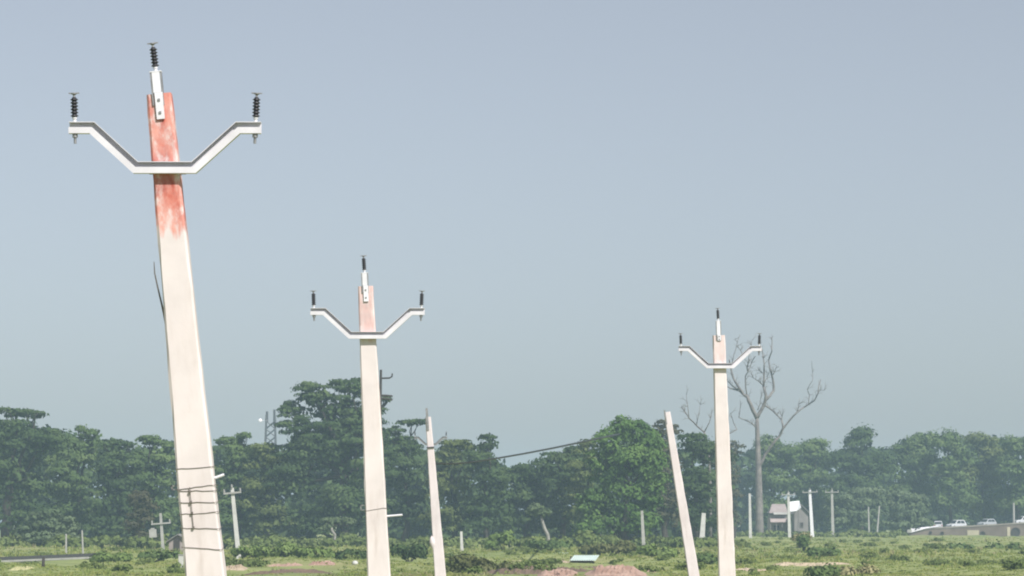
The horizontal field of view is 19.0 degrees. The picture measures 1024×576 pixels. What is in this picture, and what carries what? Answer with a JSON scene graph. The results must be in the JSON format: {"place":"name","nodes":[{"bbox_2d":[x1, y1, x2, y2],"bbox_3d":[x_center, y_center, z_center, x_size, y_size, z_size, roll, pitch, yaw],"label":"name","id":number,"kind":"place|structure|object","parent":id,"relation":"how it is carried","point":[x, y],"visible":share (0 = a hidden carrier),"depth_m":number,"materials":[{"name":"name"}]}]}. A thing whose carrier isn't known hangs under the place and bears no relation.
{"place":"outdoors","nodes":[
{"label":"outdoors","id":0,"kind":"place"},
{"bbox_2d":[0,525,1023,575],"bbox_3d":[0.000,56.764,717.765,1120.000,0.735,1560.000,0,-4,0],"label":"ground","id":1,"kind":"structure","parent":0,"point":[77,562],"depth_m":209.41,"materials":[{"name":"green plant"}]},
{"bbox_2d":[9,566,31,570],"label":"straw ground","id":2,"kind":"structure","parent":1,"relation":"on","point":[21,568],"depth_m":164.65,"materials":[{"name":"yellow plant"}]},
{"bbox_2d":[0,406,72,538],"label":"broadleaf tree","id":3,"kind":"object","parent":1,"relation":"on","point":[12,471],"visible":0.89,"depth_m":333.50,"materials":[{"name":"green plant"}]},
{"bbox_2d":[13,508,82,544],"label":"tree","id":4,"kind":"object","parent":1,"relation":"on","point":[53,524],"visible":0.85,"depth_m":298.18,"materials":[{"name":"green plant"}]},
{"bbox_2d":[0,553,95,561],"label":"guard rail","id":5,"kind":"object","parent":1,"relation":"on","point":[40,557],"visible":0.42,"depth_m":213.17,"materials":[{"name":"metal"}]},
{"bbox_2d":[65,534,66,552],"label":"white post","id":6,"kind":"object","parent":1,"relation":"on","point":[65,543],"visible":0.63,"depth_m":244.10,"materials":[{"name":"concrete"}]},
{"bbox_2d":[34,424,103,535],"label":"broadleaf tree","id":7,"kind":"object","parent":1,"relation":"on","point":[68,480],"visible":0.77,"depth_m":345.19,"materials":[{"name":"green plant"}]},
{"bbox_2d":[81,530,83,553],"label":"white post","id":8,"kind":"object","parent":1,"relation":"on","point":[82,542],"visible":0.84,"depth_m":244.12,"materials":[{"name":"concrete"}]},
{"bbox_2d":[89,551,133,561],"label":"shrub","id":9,"kind":"object","parent":1,"relation":"on","point":[102,557],"visible":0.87,"depth_m":205.00,"materials":[{"name":"green plant"}]},
{"bbox_2d":[76,438,152,537],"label":"broadleaf tree","id":10,"kind":"object","parent":1,"relation":"on","point":[114,474],"visible":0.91,"depth_m":337.03,"materials":[{"name":"green plant"}]},
{"bbox_2d":[121,489,159,545],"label":"tree","id":11,"kind":"object","parent":1,"relation":"on","point":[142,512],"visible":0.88,"depth_m":293.75,"materials":[{"name":"green plant"}]},
{"bbox_2d":[131,434,180,536],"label":"broadleaf tree","id":12,"kind":"object","parent":1,"relation":"on","point":[153,471],"visible":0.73,"depth_m":341.36,"materials":[{"name":"green plant"}]},
{"bbox_2d":[135,546,181,561],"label":"shrub","id":13,"kind":"object","parent":1,"relation":"on","point":[163,554],"visible":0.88,"depth_m":208.81,"materials":[{"name":"green plant"}]},
{"bbox_2d":[149,513,170,550],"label":"electric pole","id":14,"kind":"object","parent":1,"relation":"on","point":[152,532],"visible":0.81,"depth_m":264.01,"materials":[{"name":"concrete"}]},
{"bbox_2d":[68,42,261,575],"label":"electric pole","id":15,"kind":"object","parent":1,"relation":"on","point":[200,527],"visible":1,"depth_m":23.67,"materials":[{"name":"concrete"},{"name":"galvanised steel"},{"name":"wire"}]},
{"bbox_2d":[165,534,182,551],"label":"hut","id":16,"kind":"object","parent":1,"relation":"on","point":[175,541],"visible":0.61,"depth_m":249.12,"materials":[{"name":"tile"}]},
{"bbox_2d":[174,539,179,551],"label":"door","id":17,"kind":"structure","parent":16,"relation":"in","point":[176,541],"depth_m":249.08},
{"bbox_2d":[178,554,183,566],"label":"marker post","id":18,"kind":"object","parent":1,"relation":"on","point":[180,558],"visible":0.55,"depth_m":182.16,"materials":[{"name":"concrete"}]},
{"bbox_2d":[173,449,225,524],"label":"broadleaf tree","id":19,"kind":"object","parent":1,"relation":"on","point":[219,495],"visible":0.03,"depth_m":343.26,"materials":[{"name":"green plant"}]},
{"bbox_2d":[223,485,240,558],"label":"electric pole","id":20,"kind":"object","parent":1,"relation":"on","point":[235,525],"visible":0.88,"depth_m":214.29,"materials":[{"name":"concrete"}]},
{"bbox_2d":[226,564,247,570],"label":"earth mound","id":21,"kind":"object","parent":1,"relation":"on","point":[237,567],"visible":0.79,"depth_m":174.65,"materials":[{"name":"beige soil"}]},
{"bbox_2d":[213,432,262,538],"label":"broadleaf tree","id":22,"kind":"object","parent":1,"relation":"on","point":[240,455],"visible":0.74,"depth_m":336.87,"materials":[{"name":"green plant"}]},
{"bbox_2d":[230,544,273,558],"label":"shrub","id":23,"kind":"object","parent":1,"relation":"on","point":[255,551],"visible":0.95,"depth_m":210.85,"materials":[{"name":"green plant"}]},
{"bbox_2d":[230,441,300,537],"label":"broadleaf tree","id":24,"kind":"object","parent":1,"relation":"on","point":[265,523],"visible":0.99,"depth_m":334.70,"materials":[{"name":"green plant"}]},
{"bbox_2d":[258,410,277,501],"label":"radio mast","id":25,"kind":"object","parent":1,"relation":"on","point":[266,427],"visible":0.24,"depth_m":618.75,"materials":[{"name":"metal"}]},
{"bbox_2d":[237,568,331,575],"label":"earth mound","id":26,"kind":"object","parent":1,"relation":"on","point":[298,570],"visible":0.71,"depth_m":166.12,"materials":[{"name":"brown soil"}]},
{"bbox_2d":[268,540,304,557],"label":"shrub","id":27,"kind":"object","parent":1,"relation":"on","point":[289,549],"visible":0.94,"depth_m":212.84,"materials":[{"name":"green plant"}]},
{"bbox_2d":[269,562,303,565],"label":"earth mound","id":28,"kind":"object","parent":1,"relation":"on","point":[293,564],"visible":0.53,"depth_m":188.47,"materials":[{"name":"beige soil"}]},
{"bbox_2d":[298,546,335,557],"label":"shrub","id":29,"kind":"object","parent":1,"relation":"on","point":[312,550],"visible":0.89,"depth_m":211.93,"materials":[{"name":"green plant"}]},
{"bbox_2d":[309,561,336,564],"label":"earth mound","id":30,"kind":"object","parent":1,"relation":"on","point":[321,563],"visible":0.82,"depth_m":188.55,"materials":[{"name":"beige soil"}]},
{"bbox_2d":[260,377,408,538],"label":"broadleaf tree","id":31,"kind":"object","parent":1,"relation":"on","point":[319,448],"visible":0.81,"depth_m":333.63,"materials":[{"name":"green plant"}]},
{"bbox_2d":[315,516,355,539],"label":"tree","id":32,"kind":"object","parent":1,"relation":"on","point":[332,522],"visible":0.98,"depth_m":299.00,"materials":[{"name":"green plant"}]},
{"bbox_2d":[331,547,366,559],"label":"shrub","id":33,"kind":"object","parent":1,"relation":"on","point":[355,552],"visible":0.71,"depth_m":203.79,"materials":[{"name":"green plant"}]},
{"bbox_2d":[310,255,424,575],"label":"electric pole","id":34,"kind":"object","parent":1,"relation":"on","point":[375,509],"visible":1,"depth_m":39.90,"materials":[{"name":"concrete"},{"name":"galvanised steel"},{"name":"white painted steel"}]},
{"bbox_2d":[379,370,392,420],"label":"electric pole","id":35,"kind":"object","parent":1,"relation":"on","point":[380,388],"visible":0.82,"depth_m":150.00,"materials":[{"name":"metal"}]},
{"bbox_2d":[384,418,427,540],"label":"broadleaf tree","id":36,"kind":"object","parent":1,"relation":"on","point":[410,497],"visible":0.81,"depth_m":341.81,"materials":[{"name":"green plant"}]},
{"bbox_2d":[389,541,430,561],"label":"shrub","id":37,"kind":"object","parent":1,"relation":"on","point":[417,550],"visible":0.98,"depth_m":211.15,"materials":[{"name":"green plant"}]},
{"bbox_2d":[425,408,445,575],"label":"bare pole","id":38,"kind":"object","parent":1,"relation":"on","point":[436,542],"visible":1,"depth_m":69.74,"materials":[{"name":"concrete"},{"name":"galvanised steel"},{"name":"dark steel"}]},
{"bbox_2d":[414,431,446,444],"bbox_3d":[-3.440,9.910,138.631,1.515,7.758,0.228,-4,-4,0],"label":"crossarm","id":39,"kind":"object","parent":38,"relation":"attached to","point":[424,443],"visible":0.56,"depth_m":138.75,"materials":[{"name":"paint"}]},
{"bbox_2d":[435,433,620,463],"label":"overhead cable","id":40,"kind":"object","parent":38,"relation":"attached to","point":[536,450],"visible":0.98,"depth_m":123.23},
{"bbox_2d":[415,438,476,537],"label":"broadleaf tree","id":41,"kind":"object","parent":1,"relation":"on","point":[451,485],"visible":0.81,"depth_m":338.37,"materials":[{"name":"green plant"}]},
{"bbox_2d":[460,531,463,550],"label":"white post","id":42,"kind":"object","parent":1,"relation":"on","point":[461,540],"visible":0.72,"depth_m":268.99,"materials":[{"name":"concrete"}]},
{"bbox_2d":[445,550,522,572],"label":"shrub","id":43,"kind":"object","parent":1,"relation":"on","point":[461,560],"visible":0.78,"depth_m":167.16,"materials":[{"name":"green plant"}]},
{"bbox_2d":[456,432,519,537],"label":"broadleaf tree","id":44,"kind":"object","parent":1,"relation":"on","point":[487,505],"visible":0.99,"depth_m":335.46,"materials":[{"name":"green plant"}]},
{"bbox_2d":[481,529,514,550],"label":"shrub","id":45,"kind":"object","parent":1,"relation":"on","point":[501,538],"visible":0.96,"depth_m":260.75,"materials":[{"name":"green plant"}]},
{"bbox_2d":[0,416,1023,539],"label":"woodland","id":46,"kind":"object","parent":1,"relation":"on","point":[747,473],"visible":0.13,"depth_m":398.38,"materials":[{"name":"green plant"}]},
{"bbox_2d":[0,526,1023,574],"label":"undergrowth","id":47,"kind":"object","parent":1,"relation":"on","point":[582,538],"visible":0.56,"depth_m":287.38,"materials":[{"name":"green plant"}]},
{"bbox_2d":[498,456,558,537],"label":"broadleaf tree","id":48,"kind":"object","parent":1,"relation":"on","point":[526,476],"visible":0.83,"depth_m":346.64,"materials":[{"name":"green plant"}]},
{"bbox_2d":[524,502,553,540],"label":"tree","id":49,"kind":"object","parent":1,"relation":"on","point":[538,509],"visible":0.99,"depth_m":288.86,"materials":[{"name":"green plant"}]},
{"bbox_2d":[486,565,591,574],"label":"earth mound","id":50,"kind":"object","parent":1,"relation":"on","point":[521,571],"visible":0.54,"depth_m":160.38,"materials":[{"name":"brown soil"}]},
{"bbox_2d":[523,539,572,551],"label":"shrub","id":51,"kind":"object","parent":1,"relation":"on","point":[549,544],"visible":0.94,"depth_m":260.86,"materials":[{"name":"green plant"}]},
{"bbox_2d":[537,568,577,575],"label":"earth mound","id":52,"kind":"object","parent":1,"relation":"on","point":[560,572],"visible":0.95,"depth_m":157.09,"materials":[{"name":"beige soil"}]},
{"bbox_2d":[539,445,591,538],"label":"broadleaf tree","id":53,"kind":"object","parent":1,"relation":"on","point":[559,478],"visible":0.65,"depth_m":343.75,"materials":[{"name":"green plant"}]},
{"bbox_2d":[559,438,600,524],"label":"broadleaf tree","id":54,"kind":"object","parent":1,"relation":"on","point":[569,511],"visible":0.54,"depth_m":337.99,"materials":[{"name":"green plant"}]},
{"bbox_2d":[570,555,598,563],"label":"tin roof","id":55,"kind":"structure","parent":1,"relation":"on","point":[583,558],"depth_m":212.93,"materials":[{"name":"white metal"}]},
{"bbox_2d":[578,539,636,555],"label":"shrub","id":56,"kind":"object","parent":1,"relation":"on","point":[621,546],"visible":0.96,"depth_m":238.69,"materials":[{"name":"green plant"}]},
{"bbox_2d":[584,564,646,575],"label":"earth mound","id":57,"kind":"object","parent":1,"relation":"on","point":[612,570],"visible":0.99,"depth_m":154.63,"materials":[{"name":"beige soil"}]},
{"bbox_2d":[570,414,672,540],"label":"broadleaf tree","id":58,"kind":"object","parent":1,"relation":"on","point":[639,456],"visible":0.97,"depth_m":303.71,"materials":[{"name":"green plant"}]},
{"bbox_2d":[640,511,644,544],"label":"electric pole","id":59,"kind":"object","parent":1,"relation":"on","point":[642,530],"visible":0.73,"depth_m":269.05,"materials":[{"name":"concrete"}]},
{"bbox_2d":[635,543,679,557],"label":"shrub","id":60,"kind":"object","parent":1,"relation":"on","point":[651,550],"visible":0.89,"depth_m":223.75,"materials":[{"name":"green plant"}]},
{"bbox_2d":[648,419,687,537],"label":"broadleaf tree","id":61,"kind":"object","parent":1,"relation":"on","point":[669,501],"visible":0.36,"depth_m":331.95,"materials":[{"name":"green plant"}]},
{"bbox_2d":[664,410,699,575],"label":"bare pole","id":62,"kind":"object","parent":1,"relation":"on","point":[690,555],"visible":1,"depth_m":74.73,"materials":[{"name":"concrete"},{"name":"galvanised steel"}]},
{"bbox_2d":[684,551,717,564],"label":"shrub","id":63,"kind":"object","parent":1,"relation":"on","point":[709,558],"visible":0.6,"depth_m":194.09,"materials":[{"name":"green plant"}]},
{"bbox_2d":[699,513,705,537],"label":"white post","id":64,"kind":"object","parent":1,"relation":"on","point":[702,526],"visible":0.69,"depth_m":328.81,"materials":[{"name":"concrete"}]},
{"bbox_2d":[675,432,734,537],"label":"broadleaf tree","id":65,"kind":"object","parent":1,"relation":"on","point":[692,475],"visible":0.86,"depth_m":339.59,"materials":[{"name":"green plant"}]},
{"bbox_2d":[680,390,736,536],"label":"dead tree","id":66,"kind":"object","parent":1,"relation":"on","point":[710,528],"visible":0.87,"depth_m":359.46,"materials":[{"name":"grey wood"}]},
{"bbox_2d":[678,308,761,575],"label":"electric pole","id":67,"kind":"object","parent":1,"relation":"on","point":[719,365],"visible":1,"depth_m":54.86,"materials":[{"name":"paint"}]},
{"bbox_2d":[711,440,746,538],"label":"broadleaf tree","id":68,"kind":"object","parent":1,"relation":"on","point":[734,475],"visible":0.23,"depth_m":418.75,"materials":[{"name":"green plant"}]},
{"bbox_2d":[748,493,751,537],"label":"white post","id":69,"kind":"object","parent":1,"relation":"on","point":[750,522],"visible":0.91,"depth_m":438.60,"materials":[{"name":"concrete"}]},
{"bbox_2d":[735,567,765,570],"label":"earth mound","id":70,"kind":"object","parent":1,"relation":"on","point":[745,569],"visible":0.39,"depth_m":176.86,"materials":[{"name":"beige soil"}]},
{"bbox_2d":[746,434,804,525],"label":"broadleaf tree","id":71,"kind":"object","parent":1,"relation":"on","point":[786,453],"visible":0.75,"depth_m":498.46,"materials":[{"name":"green plant"}]},
{"bbox_2d":[727,334,825,536],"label":"dead tree","id":72,"kind":"object","parent":1,"relation":"on","point":[759,522],"visible":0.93,"depth_m":464.53,"materials":[{"name":"grey wood"}]},
{"bbox_2d":[767,504,787,536],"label":"house","id":73,"kind":"structure","parent":1,"relation":"on","point":[777,520],"depth_m":474.52,"materials":[{"name":"paint"}]},
{"bbox_2d":[781,491,794,536],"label":"electric pole","id":74,"kind":"object","parent":1,"relation":"on","point":[788,514],"visible":0.94,"depth_m":438.70,"materials":[{"name":"concrete"}]},
{"bbox_2d":[790,501,800,530],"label":"sheet shelter","id":75,"kind":"object","parent":1,"relation":"on","point":[795,506],"visible":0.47,"depth_m":465.55,"materials":[{"name":"white metal"}]},
{"bbox_2d":[790,504,808,531],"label":"house","id":76,"kind":"structure","parent":1,"relation":"on","point":[803,517],"depth_m":468.67,"materials":[{"name":"white paint"}]},
{"bbox_2d":[790,531,812,547],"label":"shrub","id":77,"kind":"object","parent":1,"relation":"on","point":[794,538],"visible":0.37,"depth_m":298.81,"materials":[{"name":"green plant"}]},
{"bbox_2d":[793,534,810,551],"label":"shrub","id":78,"kind":"object","parent":1,"relation":"on","point":[802,540],"visible":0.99,"depth_m":268.77,"materials":[{"name":"green plant"}]},
{"bbox_2d":[802,488,817,536],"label":"electric pole","id":79,"kind":"object","parent":1,"relation":"on","point":[809,492],"visible":0.93,"depth_m":438.65,"materials":[{"name":"white paint"}]},
{"bbox_2d":[785,436,835,530],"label":"broadleaf tree","id":80,"kind":"object","parent":1,"relation":"on","point":[813,448],"visible":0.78,"depth_m":507.98,"materials":[{"name":"green plant"}]},
{"bbox_2d":[772,562,848,565],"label":"earth mound","id":81,"kind":"object","parent":1,"relation":"on","point":[798,564],"visible":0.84,"depth_m":188.81,"materials":[{"name":"beige soil"}]},
{"bbox_2d":[803,563,842,575],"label":"shrub","id":82,"kind":"object","parent":1,"relation":"on","point":[817,570],"visible":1,"depth_m":158.84,"materials":[{"name":"green plant"}]},
{"bbox_2d":[806,543,840,556],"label":"shrub","id":83,"kind":"object","parent":1,"relation":"on","point":[813,551],"visible":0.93,"depth_m":233.80,"materials":[{"name":"green plant"}]},
{"bbox_2d":[825,488,838,534],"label":"electric pole","id":84,"kind":"object","parent":1,"relation":"on","point":[832,516],"visible":0.91,"depth_m":443.66,"materials":[{"name":"concrete"}]},
{"bbox_2d":[818,485,890,536],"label":"tree","id":85,"kind":"object","parent":1,"relation":"on","point":[848,510],"visible":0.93,"depth_m":467.94,"materials":[{"name":"green plant"}]},
{"bbox_2d":[816,422,899,528],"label":"broadleaf tree","id":86,"kind":"object","parent":1,"relation":"on","point":[855,476],"visible":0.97,"depth_m":497.88,"materials":[{"name":"green plant"}]},
{"bbox_2d":[836,560,880,575],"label":"shrub","id":87,"kind":"object","parent":1,"relation":"on","point":[846,570],"visible":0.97,"depth_m":158.97,"materials":[{"name":"green plant"}]},
{"bbox_2d":[868,507,869,531],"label":"thin post","id":88,"kind":"object","parent":1,"relation":"on","point":[868,521],"visible":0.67,"depth_m":453.58,"materials":[{"name":"concrete"}]},
{"bbox_2d":[876,506,879,531],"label":"thin post","id":89,"kind":"object","parent":1,"relation":"on","point":[878,519],"visible":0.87,"depth_m":453.62,"materials":[{"name":"concrete"}]},
{"bbox_2d":[875,487,936,531],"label":"tree","id":90,"kind":"object","parent":1,"relation":"on","point":[905,512],"visible":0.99,"depth_m":469.75,"materials":[{"name":"green plant"}]},
{"bbox_2d":[887,430,941,527],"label":"broadleaf tree","id":91,"kind":"object","parent":1,"relation":"on","point":[913,455],"visible":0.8,"depth_m":505.78,"materials":[{"name":"green plant"}]},
{"bbox_2d":[928,542,974,549],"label":"shrub","id":92,"kind":"object","parent":1,"relation":"on","point":[963,545],"visible":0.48,"depth_m":283.62,"materials":[{"name":"green plant"}]},
{"bbox_2d":[923,427,983,523],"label":"broadleaf tree","id":93,"kind":"object","parent":1,"relation":"on","point":[954,486],"visible":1,"depth_m":499.74,"materials":[{"name":"green plant"}]},
{"bbox_2d":[901,522,1023,536],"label":"road bridge","id":94,"kind":"structure","parent":1,"relation":"on","point":[1009,529],"depth_m":490.44,"materials":[{"name":"concrete"}]},
{"bbox_2d":[934,521,942,526],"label":"car","id":95,"kind":"object","parent":94,"relation":"on","point":[939,523],"visible":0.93,"depth_m":492.23,"materials":[{"name":"white paint"}]},
{"bbox_2d":[946,520,966,526],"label":"car","id":96,"kind":"object","parent":94,"relation":"on","point":[958,523],"visible":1,"depth_m":493.29,"materials":[{"name":"white paint"}]},
{"bbox_2d":[977,519,996,524],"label":"car","id":97,"kind":"object","parent":94,"relation":"on","point":[987,521],"visible":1,"depth_m":493.20,"materials":[{"name":"silver metal"}]},
{"bbox_2d":[1013,503,1014,522],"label":"post","id":98,"kind":"object","parent":94,"relation":"on","point":[1013,512],"visible":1,"depth_m":492.13,"materials":[{"name":"concrete"}]},
{"bbox_2d":[1012,516,1023,522],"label":"car","id":99,"kind":"object","parent":94,"relation":"on","point":[1020,519],"visible":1,"depth_m":492.98,"materials":[{"name":"white paint"}]},
{"bbox_2d":[959,431,1010,520],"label":"broadleaf tree","id":100,"kind":"object","parent":1,"relation":"on","point":[989,452],"visible":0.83,"depth_m":510.69,"materials":[{"name":"green plant"}]},
{"bbox_2d":[983,539,1004,548],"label":"shrub","id":101,"kind":"object","parent":1,"relation":"on","point":[996,545],"visible":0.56,"depth_m":273.77,"materials":[{"name":"green plant"}]},
{"bbox_2d":[987,432,1023,519],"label":"broadleaf tree","id":102,"kind":"object","parent":1,"relation":"on","point":[1012,445],"visible":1,"depth_m":504.17,"materials":[{"name":"green plant"}]},
{"bbox_2d":[1006,542,1023,549],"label":"shrub","id":103,"kind":"object","parent":1,"relation":"on","point":[1015,546],"visible":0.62,"depth_m":270.70,"materials":[{"name":"green plant"}]},
{"bbox_2d":[0,0,1023,523],"label":"sky","id":104,"kind":"structure","parent":0,"point":[569,189],"materials":[{"name":"blue"}]}
]}

